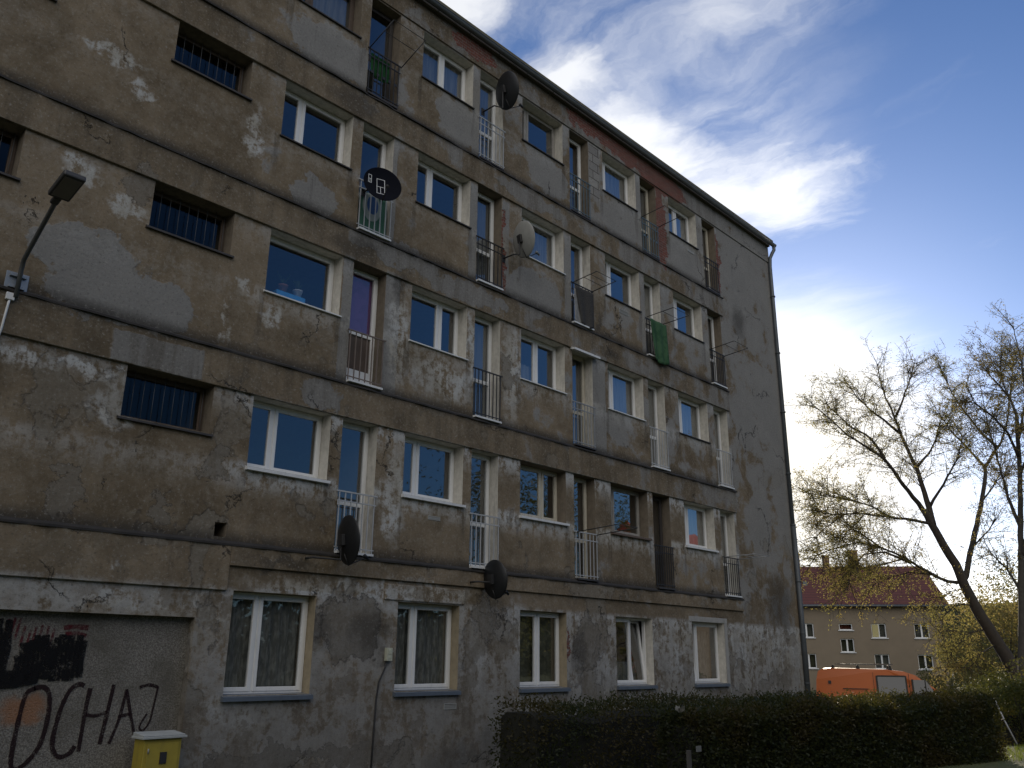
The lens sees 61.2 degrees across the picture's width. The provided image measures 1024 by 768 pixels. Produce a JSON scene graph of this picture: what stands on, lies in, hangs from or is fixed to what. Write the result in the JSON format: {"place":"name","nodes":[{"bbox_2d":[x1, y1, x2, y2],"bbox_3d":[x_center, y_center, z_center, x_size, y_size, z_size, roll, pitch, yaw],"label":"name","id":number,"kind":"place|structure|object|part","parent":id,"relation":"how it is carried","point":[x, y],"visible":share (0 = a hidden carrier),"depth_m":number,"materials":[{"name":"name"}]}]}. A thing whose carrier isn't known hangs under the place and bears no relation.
{"place":"outdoors","nodes":[
{"label":"outdoors","id":0,"kind":"place"},
{"bbox_2d":[358,192,386,235],"bbox_3d":[-2.649,-3.207,16.454,0.030,0.870,0.661,-15,-24,41],"label":"flag","id":1,"kind":"object","parent":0,"point":[367,210],"visible":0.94,"depth_m":16.47,"materials":[{"name":"green fabric"}]},
{"bbox_2d":[675,705,684,711],"bbox_3d":[2.002,3.871,10.316,0.098,0.080,0.154,-15,-24,41],"label":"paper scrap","id":2,"kind":"object","parent":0,"point":[679,709],"visible":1,"depth_m":10.30,"materials":[{"name":"white paper"}]},
{"bbox_2d":[440,0,1023,603],"label":"sky","id":3,"kind":"structure","parent":0,"point":[878,145],"materials":[{"name":"blue"}]},
{"bbox_2d":[816,665,939,699],"bbox_3d":[12.803,10.595,29.204,4.755,2.109,1.933,-6,-19,19],"label":"van","id":4,"kind":"object","parent":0,"point":[840,681],"visible":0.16,"depth_m":28.94,"materials":[{"name":"orange paint"}]},
{"bbox_2d":[835,663,892,664],"bbox_3d":[12.048,9.601,29.665,1.860,0.040,0.770,-6,-19,19],"label":"ladder","id":5,"kind":"object","parent":4,"relation":"on","point":[859,664],"visible":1,"depth_m":29.67,"materials":[{"name":"metal"}]},
{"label":"side window","id":6,"kind":"part","parent":4,"relation":"part of","materials":[{"name":"grey glass"}]},
{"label":"cab window","id":7,"kind":"part","parent":4,"relation":"part of","materials":[{"name":"grey glass"}]},
{"bbox_2d":[812,671,1023,767],"bbox_3d":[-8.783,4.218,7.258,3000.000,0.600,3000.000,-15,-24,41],"label":"ground","id":8,"kind":"structure","parent":0,"point":[1015,763],"depth_m":14.40,"materials":[{"name":"green plant"}]},
{"bbox_2d":[131,730,187,767],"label":"gas cabinet","id":9,"kind":"object","parent":8,"relation":"on","point":[156,749],"visible":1,"depth_m":11.31,"materials":[{"name":"yellow paint"}]},
{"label":"door","id":10,"kind":"part","parent":9,"relation":"part of","materials":[{"name":"yellow paint"}]},
{"bbox_2d":[0,0,810,767],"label":"apartment building","id":11,"kind":"structure","parent":8,"relation":"on","point":[210,440],"depth_m":15.47,"materials":[{"name":"paint"}]},
{"bbox_2d":[0,291,14,333],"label":"pipe","id":12,"kind":"object","parent":11,"relation":"attached to","point":[9,297],"visible":1,"depth_m":11.24,"materials":[{"name":"white metal"}]},
{"bbox_2d":[0,128,20,181],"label":"window","id":13,"kind":"structure","parent":11,"relation":"in","point":[14,139],"depth_m":11.97,"materials":[{"name":"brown wood"}]},
{"bbox_2d":[4,169,85,297],"bbox_3d":[-5.916,-1.835,10.911,0.284,1.100,1.865,17,-24,-41],"label":"wall lamp","id":14,"kind":"object","parent":11,"relation":"attached to","point":[67,185],"visible":1,"depth_m":10.84,"materials":[{"name":"black metal"}]},
{"bbox_2d":[0,610,189,767],"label":"blocked doorway","id":15,"kind":"structure","parent":11,"relation":"in","point":[129,652],"depth_m":11.34,"materials":[{"name":"grey concrete"}]},
{"bbox_2d":[116,370,213,436],"bbox_3d":[-5.122,0.286,12.777,0.380,0.803,1.440,-15,-24,41],"label":"window","id":16,"kind":"structure","parent":11,"relation":"in","point":[201,391],"depth_m":12.91,"materials":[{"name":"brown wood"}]},
{"bbox_2d":[145,190,233,258],"bbox_3d":[-5.096,-2.537,13.674,0.380,0.803,1.440,-15,-24,41],"label":"window","id":17,"kind":"structure","parent":11,"relation":"in","point":[219,250],"depth_m":13.78,"materials":[{"name":"brown metal"}]},
{"bbox_2d":[171,32,252,101],"bbox_3d":[-5.070,-5.359,14.570,0.380,0.803,1.440,-15,-24,41],"label":"window","id":18,"kind":"structure","parent":11,"relation":"in","point":[241,69],"depth_m":14.66,"materials":[{"name":"brown metal"}]},
{"bbox_2d":[220,592,312,701],"bbox_3d":[-3.737,3.993,13.192,0.434,1.548,1.520,-15,-24,41],"label":"window","id":19,"kind":"structure","parent":11,"relation":"in","point":[267,632],"depth_m":13.31,"materials":[{"name":"white plastic"}]},
{"bbox_2d":[245,401,330,483],"bbox_3d":[-3.682,0.947,14.158,0.395,1.202,1.545,-15,-24,41],"label":"window","id":20,"kind":"structure","parent":11,"relation":"in","point":[273,411],"depth_m":14.18,"materials":[{"name":"white plastic"}]},
{"bbox_2d":[272,289,304,302],"bbox_3d":[-3.911,-1.442,15.089,0.205,0.220,0.580,-15,-24,41],"label":"box","id":21,"kind":"object","parent":11,"relation":"on","point":[288,295],"visible":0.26,"depth_m":15.01,"materials":[{"name":"blue plastic"}]},
{"bbox_2d":[277,271,289,291],"bbox_3d":[-3.992,-1.758,15.075,0.238,0.367,0.180,5,-18,-13],"label":"flower pot","id":22,"kind":"object","parent":21,"relation":"on","point":[282,286],"visible":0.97,"depth_m":15.01,"materials":[{"name":"ceramic"}]},
{"bbox_2d":[292,280,302,296],"bbox_3d":[-3.785,-1.658,15.274,0.191,0.299,0.179,2,-18,-6],"label":"flower pot","id":23,"kind":"object","parent":21,"relation":"on","point":[297,291],"visible":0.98,"depth_m":15.23,"materials":[{"name":"white ceramic"}]},
{"bbox_2d":[263,236,341,317],"bbox_3d":[-3.667,-1.883,15.068,0.365,1.178,1.545,-15,-24,41],"label":"window","id":24,"kind":"structure","parent":11,"relation":"in","point":[274,240],"depth_m":15.42,"materials":[{"name":"white plastic"}]},
{"bbox_2d":[279,90,352,170],"bbox_3d":[-3.641,-4.706,15.965,0.365,1.178,1.545,-15,-24,41],"label":"window","id":25,"kind":"structure","parent":11,"relation":"in","point":[302,103],"depth_m":15.98,"materials":[{"name":"white plastic"}]},
{"bbox_2d":[299,0,361,38],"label":"window","id":26,"kind":"structure","parent":11,"relation":"in","point":[341,12],"depth_m":17.29,"materials":[{"name":"white plastic"}]},
{"bbox_2d":[305,515,368,565],"bbox_3d":[-2.844,2.536,14.073,1.080,0.820,0.646,3,-18,-9],"label":"satellite dish","id":27,"kind":"object","parent":11,"relation":"attached to","point":[348,540],"visible":1,"depth_m":13.97,"materials":[{"name":"black paint"}]},
{"bbox_2d":[334,422,373,556],"bbox_3d":[-2.744,1.784,14.928,0.395,2.314,0.747,-15,-24,41],"label":"balcony door","id":28,"kind":"structure","parent":11,"relation":"in","point":[365,430],"depth_m":15.28,"materials":[{"name":"white plastic"}]},
{"bbox_2d":[346,268,382,390],"bbox_3d":[-2.718,-1.039,15.825,0.395,2.314,0.747,-15,-24,41],"label":"balcony door","id":29,"kind":"structure","parent":11,"relation":"in","point":[365,285],"depth_m":16.06,"materials":[{"name":"white plastic"}]},
{"bbox_2d":[357,130,390,242],"bbox_3d":[-2.692,-3.862,16.721,0.395,2.314,0.747,-15,-24,41],"label":"balcony door","id":30,"kind":"structure","parent":11,"relation":"in","point":[383,144],"depth_m":17.15,"materials":[{"name":"white plastic"}]},
{"bbox_2d":[370,52,389,83],"bbox_3d":[-2.643,-6.303,17.351,0.030,0.550,0.471,-15,-24,41],"label":"cloth","id":31,"kind":"object","parent":11,"relation":"hanging from","point":[380,69],"visible":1,"depth_m":17.35,"materials":[{"name":"green fabric"}]},
{"bbox_2d":[361,167,401,200],"bbox_3d":[-2.511,-3.704,16.090,0.765,0.748,0.549,-4,-18,15],"label":"satellite dish","id":32,"kind":"object","parent":11,"relation":"attached to","point":[382,184],"visible":1,"depth_m":16.14,"materials":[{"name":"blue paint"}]},
{"bbox_2d":[367,7,397,109],"bbox_3d":[-2.677,-6.682,17.628,0.365,2.314,0.747,-15,-24,41],"label":"balcony door","id":33,"kind":"structure","parent":11,"relation":"in","point":[390,39],"depth_m":18.00,"materials":[{"name":"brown wood"}]},
{"bbox_2d":[369,20,425,67],"bbox_3d":[-2.294,-6.833,17.405,0.588,0.435,0.962,-15,-24,41],"label":"drying rack","id":34,"kind":"object","parent":11,"relation":"attached to","point":[400,41],"visible":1,"depth_m":17.35,"materials":[{"name":"metal"}]},
{"bbox_2d":[392,603,460,696],"bbox_3d":[-1.583,4.708,15.381,0.433,1.548,1.525,-15,-24,41],"label":"window","id":35,"kind":"structure","parent":11,"relation":"in","point":[423,643],"depth_m":15.55,"materials":[{"name":"white plastic"}]},
{"bbox_2d":[401,437,465,507],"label":"window","id":36,"kind":"structure","parent":11,"relation":"in","point":[415,450],"depth_m":16.33,"materials":[{"name":"white plastic"}]},
{"bbox_2d":[408,292,468,360],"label":"window","id":37,"kind":"structure","parent":11,"relation":"in","point":[439,306],"depth_m":17.48,"materials":[{"name":"white plastic"}]},
{"bbox_2d":[415,160,471,228],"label":"window","id":38,"kind":"structure","parent":11,"relation":"in","point":[429,173],"depth_m":18.16,"materials":[{"name":"white plastic"}]},
{"bbox_2d":[421,42,474,109],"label":"window","id":39,"kind":"structure","parent":11,"relation":"in","point":[436,71],"depth_m":19.24,"materials":[{"name":"white plastic"}]},
{"bbox_2d":[469,453,489,568],"bbox_3d":[-0.624,2.489,17.084,0.395,2.314,0.747,-15,-24,41],"label":"balcony door","id":40,"kind":"structure","parent":11,"relation":"in","point":[476,456],"depth_m":17.41,"materials":[{"name":"white plastic"}]},
{"bbox_2d":[473,316,501,423],"bbox_3d":[-0.616,-0.329,17.997,0.444,2.314,0.747,-15,-24,41],"label":"balcony door","id":41,"kind":"structure","parent":11,"relation":"in","point":[483,334],"depth_m":18.28,"materials":[{"name":"white plastic"}]},
{"bbox_2d":[470,560,508,599],"bbox_3d":[-0.448,3.705,16.393,0.811,0.741,0.515,1,-18,0],"label":"satellite dish","id":42,"kind":"object","parent":11,"relation":"attached to","point":[495,581],"visible":1,"depth_m":16.27,"materials":[{"name":"black paint"}]},
{"bbox_2d":[476,192,503,290],"bbox_3d":[-0.590,-3.152,18.893,0.444,2.314,0.747,-15,-24,41],"label":"balcony door","id":43,"kind":"structure","parent":11,"relation":"in","point":[485,225],"depth_m":19.19,"materials":[{"name":"white plastic"}]},
{"bbox_2d":[479,79,503,170],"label":"balcony door","id":44,"kind":"structure","parent":11,"relation":"in","point":[485,96],"depth_m":20.11,"materials":[{"name":"white plastic"}]},
{"bbox_2d":[481,71,522,115],"bbox_3d":[-0.229,-6.535,19.645,0.895,1.026,0.642,-3,-18,11],"label":"satellite dish","id":45,"kind":"object","parent":11,"relation":"attached to","point":[507,90],"visible":1,"depth_m":19.48,"materials":[{"name":"black paint"}]},
{"bbox_2d":[502,220,539,262],"bbox_3d":[0.179,-3.114,19.075,0.787,0.907,0.605,-3,-18,12],"label":"satellite dish","id":46,"kind":"object","parent":11,"relation":"attached to","point":[524,239],"visible":1,"depth_m":18.91,"materials":[{"name":"paint"}]},
{"bbox_2d":[521,108,564,165],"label":"window","id":47,"kind":"structure","parent":11,"relation":"in","point":[525,113],"depth_m":21.20,"materials":[{"name":"white plastic"}]},
{"bbox_2d":[520,335,566,394],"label":"window","id":48,"kind":"structure","parent":11,"relation":"in","point":[528,374],"depth_m":19.50,"materials":[{"name":"white plastic"}]},
{"bbox_2d":[522,216,565,274],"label":"window","id":49,"kind":"structure","parent":11,"relation":"in","point":[544,238],"depth_m":20.78,"materials":[{"name":"white plastic"}]},
{"bbox_2d":[519,465,569,525],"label":"window","id":50,"kind":"structure","parent":11,"relation":"in","point":[540,473],"depth_m":18.72,"materials":[{"name":"beige paint"}]},
{"bbox_2d":[519,611,570,692],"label":"window","id":51,"kind":"structure","parent":11,"relation":"in","point":[539,632],"depth_m":17.70,"materials":[{"name":"white plastic"}]},
{"bbox_2d":[574,288,581,324],"bbox_3d":[1.571,-1.837,20.612,0.026,0.890,0.261,-15,-24,41],"label":"cloth","id":52,"kind":"object","parent":11,"relation":"hanging from","point":[577,313],"visible":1,"depth_m":20.58,"materials":[{"name":"grey fabric"}]},
{"bbox_2d":[569,138,590,220],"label":"balcony door","id":53,"kind":"structure","parent":11,"relation":"in","point":[571,141],"depth_m":22.34,"materials":[{"name":"white plastic"}]},
{"bbox_2d":[571,242,593,330],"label":"balcony door","id":54,"kind":"structure","parent":11,"relation":"in","point":[573,245],"depth_m":21.50,"materials":[{"name":"white plastic"}]},
{"bbox_2d":[575,285,593,328],"bbox_3d":[1.754,-1.820,20.774,0.045,0.980,0.702,-15,-24,41],"label":"rug","id":55,"kind":"object","parent":11,"relation":"hanging from","point":[585,302],"visible":1,"depth_m":20.81,"materials":[{"name":"grey fabric"}]},
{"bbox_2d":[572,354,596,450],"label":"balcony door","id":56,"kind":"structure","parent":11,"relation":"in","point":[581,360],"depth_m":20.53,"materials":[{"name":"beige paint"}]},
{"bbox_2d":[574,477,599,581],"bbox_3d":[1.544,3.209,19.289,0.395,2.314,0.747,-15,-24,41],"label":"balcony door","id":57,"kind":"structure","parent":11,"relation":"in","point":[584,496],"depth_m":19.62,"materials":[{"name":"beige paint"}]},
{"bbox_2d":[573,271,615,291],"bbox_3d":[1.980,-2.456,20.779,0.664,0.139,0.872,-15,-24,41],"label":"drying rack","id":58,"kind":"object","parent":11,"relation":"on","point":[598,278],"visible":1,"depth_m":20.69,"materials":[{"name":"metal"}]},
{"bbox_2d":[577,524,637,534],"bbox_3d":[2.076,3.167,18.812,1.112,0.079,0.722,-15,-24,41],"label":"drying rack","id":59,"kind":"object","parent":11,"relation":"on","point":[610,532],"visible":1,"depth_m":18.74,"materials":[{"name":"metal"}]},
{"bbox_2d":[602,161,637,211],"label":"window","id":60,"kind":"structure","parent":11,"relation":"in","point":[612,183],"depth_m":23.74,"materials":[{"name":"white plastic"}]},
{"bbox_2d":[605,261,641,312],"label":"window","id":61,"kind":"structure","parent":11,"relation":"in","point":[608,265],"depth_m":22.52,"materials":[{"name":"white plastic"}]},
{"bbox_2d":[608,369,645,421],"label":"window","id":62,"kind":"structure","parent":11,"relation":"in","point":[618,384],"depth_m":21.95,"materials":[{"name":"white plastic"}]},
{"bbox_2d":[611,486,651,540],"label":"window","id":63,"kind":"structure","parent":11,"relation":"in","point":[613,489],"depth_m":20.81,"materials":[{"name":"white plastic"}]},
{"bbox_2d":[616,617,657,689],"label":"window","id":64,"kind":"structure","parent":11,"relation":"in","point":[626,671],"depth_m":19.95,"materials":[{"name":"white plastic"}]},
{"bbox_2d":[640,185,659,260],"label":"balcony door","id":65,"kind":"structure","parent":11,"relation":"in","point":[643,210],"depth_m":24.50,"materials":[{"name":"beige paint"}]},
{"bbox_2d":[644,281,656,359],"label":"balcony door","id":66,"kind":"structure","parent":11,"relation":"in","point":[650,304],"depth_m":23.61,"materials":[{"name":"white plastic"}]},
{"bbox_2d":[648,384,670,471],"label":"balcony door","id":67,"kind":"structure","parent":11,"relation":"in","point":[650,400],"depth_m":22.66,"materials":[{"name":"white plastic"}]},
{"bbox_2d":[642,205,680,226],"bbox_3d":[4.108,-4.602,23.780,0.714,0.119,0.872,-15,-24,41],"label":"drying rack","id":68,"kind":"object","parent":11,"relation":"on","point":[669,221],"visible":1,"depth_m":23.81,"materials":[{"name":"metal"}]},
{"bbox_2d":[652,496,676,589],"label":"balcony door","id":69,"kind":"structure","parent":11,"relation":"in","point":[658,499],"depth_m":21.77,"materials":[{"name":"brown wood"}]},
{"bbox_2d":[647,307,688,324],"bbox_3d":[4.115,-1.790,22.847,0.813,0.079,0.802,-15,-24,41],"label":"drying rack","id":70,"kind":"object","parent":11,"relation":"attached to","point":[669,314],"visible":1,"depth_m":22.74,"materials":[{"name":"metal"}]},
{"bbox_2d":[650,318,669,364],"bbox_3d":[3.903,-1.092,22.856,0.076,1.190,0.741,-15,-24,41],"label":"towel","id":71,"kind":"object","parent":70,"relation":"hanging from","point":[659,335],"visible":1,"depth_m":22.90,"materials":[{"name":"green fabric"}]},
{"bbox_2d":[668,205,698,249],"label":"window","id":72,"kind":"structure","parent":11,"relation":"in","point":[677,226],"depth_m":25.95,"materials":[{"name":"white plastic"}]},
{"bbox_2d":[673,297,704,343],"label":"window","id":73,"kind":"structure","parent":11,"relation":"in","point":[675,300],"depth_m":24.79,"materials":[{"name":"white plastic"}]},
{"bbox_2d":[678,397,710,443],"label":"window","id":74,"kind":"structure","parent":11,"relation":"in","point":[687,413],"depth_m":24.16,"materials":[{"name":"white plastic"}]},
{"bbox_2d":[684,504,718,552],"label":"window","id":75,"kind":"structure","parent":11,"relation":"in","point":[694,536],"depth_m":23.23,"materials":[{"name":"white plastic"}]},
{"bbox_2d":[702,227,719,295],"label":"balcony door","id":76,"kind":"structure","parent":11,"relation":"in","point":[703,229],"depth_m":26.75,"materials":[{"name":"beige paint"}]},
{"bbox_2d":[692,622,730,686],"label":"window","id":77,"kind":"structure","parent":11,"relation":"in","point":[701,662],"depth_m":22.37,"materials":[{"name":"white plastic"}]},
{"bbox_2d":[707,315,727,388],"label":"balcony door","id":78,"kind":"structure","parent":11,"relation":"in","point":[708,317],"depth_m":25.83,"materials":[{"name":"white plastic"}]},
{"bbox_2d":[713,410,734,489],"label":"balcony door","id":79,"kind":"structure","parent":11,"relation":"in","point":[716,413],"depth_m":24.93,"materials":[{"name":"white plastic"}]},
{"bbox_2d":[710,341,747,355],"bbox_3d":[6.299,-1.025,25.094,0.763,0.099,0.852,-15,-24,41],"label":"drying rack","id":80,"kind":"object","parent":11,"relation":"on","point":[730,347],"visible":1,"depth_m":25.01,"materials":[{"name":"metal"}]},
{"bbox_2d":[720,512,741,597],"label":"balcony door","id":81,"kind":"structure","parent":11,"relation":"in","point":[723,515],"depth_m":24.03,"materials":[{"name":"white plastic"}]},
{"bbox_2d":[725,553,768,559],"bbox_3d":[6.305,4.636,23.246,0.912,0.039,0.782,-15,-24,41],"label":"drying rack","id":82,"kind":"object","parent":11,"relation":"on","point":[749,556],"visible":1,"depth_m":23.17,"materials":[{"name":"grey metal"}]},
{"bbox_2d":[686,746,701,767],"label":"marker stake","id":83,"kind":"object","parent":8,"relation":"on","point":[689,757],"visible":1,"depth_m":9.40,"materials":[{"name":"grey metal"}]},
{"bbox_2d":[487,686,905,767],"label":"hedge","id":84,"kind":"object","parent":8,"relation":"on","point":[588,736],"visible":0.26,"depth_m":12.49,"materials":[{"name":"green plant"}]},
{"bbox_2d":[649,682,1011,767],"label":"hedge","id":85,"kind":"object","parent":8,"relation":"on","point":[945,727],"visible":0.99,"depth_m":12.99,"materials":[{"name":"green plant"}]},
{"bbox_2d":[798,550,952,690],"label":"house","id":86,"kind":"structure","parent":8,"relation":"on","point":[885,638],"depth_m":70.25,"materials":[{"name":"beige paint"}]},
{"bbox_2d":[805,623,813,637],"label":"window","id":87,"kind":"structure","parent":86,"relation":"in","point":[809,630],"depth_m":71.03,"materials":[{"name":"white plastic"}]},
{"bbox_2d":[807,654,818,668],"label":"window","id":88,"kind":"structure","parent":86,"relation":"in","point":[812,663],"depth_m":70.29,"materials":[{"name":"white plastic"}]},
{"bbox_2d":[838,624,853,630],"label":"window","id":89,"kind":"structure","parent":86,"relation":"in","point":[842,627],"depth_m":70.67,"materials":[{"name":"white plastic"}]},
{"bbox_2d":[840,639,856,652],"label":"window","id":90,"kind":"structure","parent":86,"relation":"in","point":[847,645],"depth_m":70.29,"materials":[{"name":"white plastic"}]},
{"bbox_2d":[871,624,888,638],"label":"window","id":91,"kind":"structure","parent":86,"relation":"in","point":[881,627],"depth_m":70.24,"materials":[{"name":"white plastic"}]},
{"bbox_2d":[874,654,892,669],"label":"window","id":92,"kind":"structure","parent":86,"relation":"in","point":[879,658],"depth_m":69.61,"materials":[{"name":"white plastic"}]},
{"bbox_2d":[914,624,929,638],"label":"window","id":93,"kind":"structure","parent":86,"relation":"in","point":[919,634],"depth_m":69.86,"materials":[{"name":"white plastic"}]},
{"bbox_2d":[918,655,933,669],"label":"window","id":94,"kind":"structure","parent":86,"relation":"in","point":[921,658],"depth_m":69.15,"materials":[{"name":"white plastic"}]},
{"bbox_2d":[786,322,1023,690],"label":"willow tree","id":95,"kind":"object","parent":8,"relation":"on","point":[850,565],"visible":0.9,"depth_m":32.18,"materials":[{"name":"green plant"}]},
{"bbox_2d":[916,666,970,690],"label":"shrub","id":96,"kind":"object","parent":8,"relation":"on","point":[927,675],"visible":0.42,"depth_m":41.77,"materials":[{"name":"green plant"}]},
{"bbox_2d":[940,632,979,688],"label":"broadleaf tree","id":97,"kind":"object","parent":8,"relation":"on","point":[956,664],"visible":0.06,"depth_m":61.08,"materials":[{"name":"green plant"}]},
{"bbox_2d":[933,591,1008,691],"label":"broadleaf tree","id":98,"kind":"object","parent":8,"relation":"on","point":[958,646],"visible":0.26,"depth_m":46.53,"materials":[{"name":"green plant"}]},
{"bbox_2d":[922,299,1023,677],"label":"willow tree","id":99,"kind":"object","parent":8,"relation":"on","point":[1017,430],"visible":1,"depth_m":29.80,"materials":[{"name":"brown plant"}]},
{"bbox_2d":[931,581,1017,686],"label":"broadleaf tree","id":100,"kind":"object","parent":8,"relation":"on","point":[1006,615],"visible":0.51,"depth_m":43.93,"materials":[{"name":"green plant"}]},
{"bbox_2d":[942,556,1017,658],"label":"broadleaf tree","id":101,"kind":"object","parent":8,"relation":"on","point":[1003,591],"visible":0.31,"depth_m":60.44,"materials":[{"name":"green plant"}]},
{"bbox_2d":[944,547,1017,672],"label":"broadleaf tree","id":102,"kind":"object","parent":8,"relation":"on","point":[1014,576],"visible":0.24,"depth_m":57.34,"materials":[{"name":"green plant"}]},
{"bbox_2d":[959,677,1023,714],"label":"shrub","id":103,"kind":"object","parent":8,"relation":"on","point":[990,692],"depth_m":23.68,"materials":[{"name":"green plant"}]},
{"bbox_2d":[963,667,1023,732],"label":"shrub","id":104,"kind":"object","parent":8,"relation":"on","point":[1016,690],"visible":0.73,"depth_m":20.56,"materials":[{"name":"green plant"}]},
{"bbox_2d":[975,657,1023,713],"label":"shrub","id":105,"kind":"object","parent":8,"relation":"on","point":[1009,676],"visible":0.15,"depth_m":23.22,"materials":[{"name":"green plant"}]},
{"bbox_2d":[993,698,1017,744],"bbox_3d":[9.313,6.344,16.331,0.062,0.825,0.361,9,-20,-26],"label":"stake","id":106,"kind":"object","parent":8,"relation":"on","point":[1008,727],"visible":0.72,"depth_m":16.25,"materials":[{"name":"grey metal"}]},
{"bbox_2d":[993,703,1023,745],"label":"hedge","id":107,"kind":"object","parent":8,"relation":"on","point":[1017,733],"visible":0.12,"depth_m":20.41,"materials":[{"name":"green plant"}]},
{"bbox_2d":[995,743,1023,762],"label":"grass","id":108,"kind":"structure","parent":8,"relation":"on","point":[1016,752],"depth_m":15.81,"materials":[{"name":"green plant"}]},
{"bbox_2d":[943,603,1017,668],"bbox_3d":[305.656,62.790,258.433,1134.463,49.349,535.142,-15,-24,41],"label":"hills","id":109,"kind":"structure","parent":0,"point":[956,619],"depth_m":388.38,"materials":[{"name":"green plant"}]}
]}

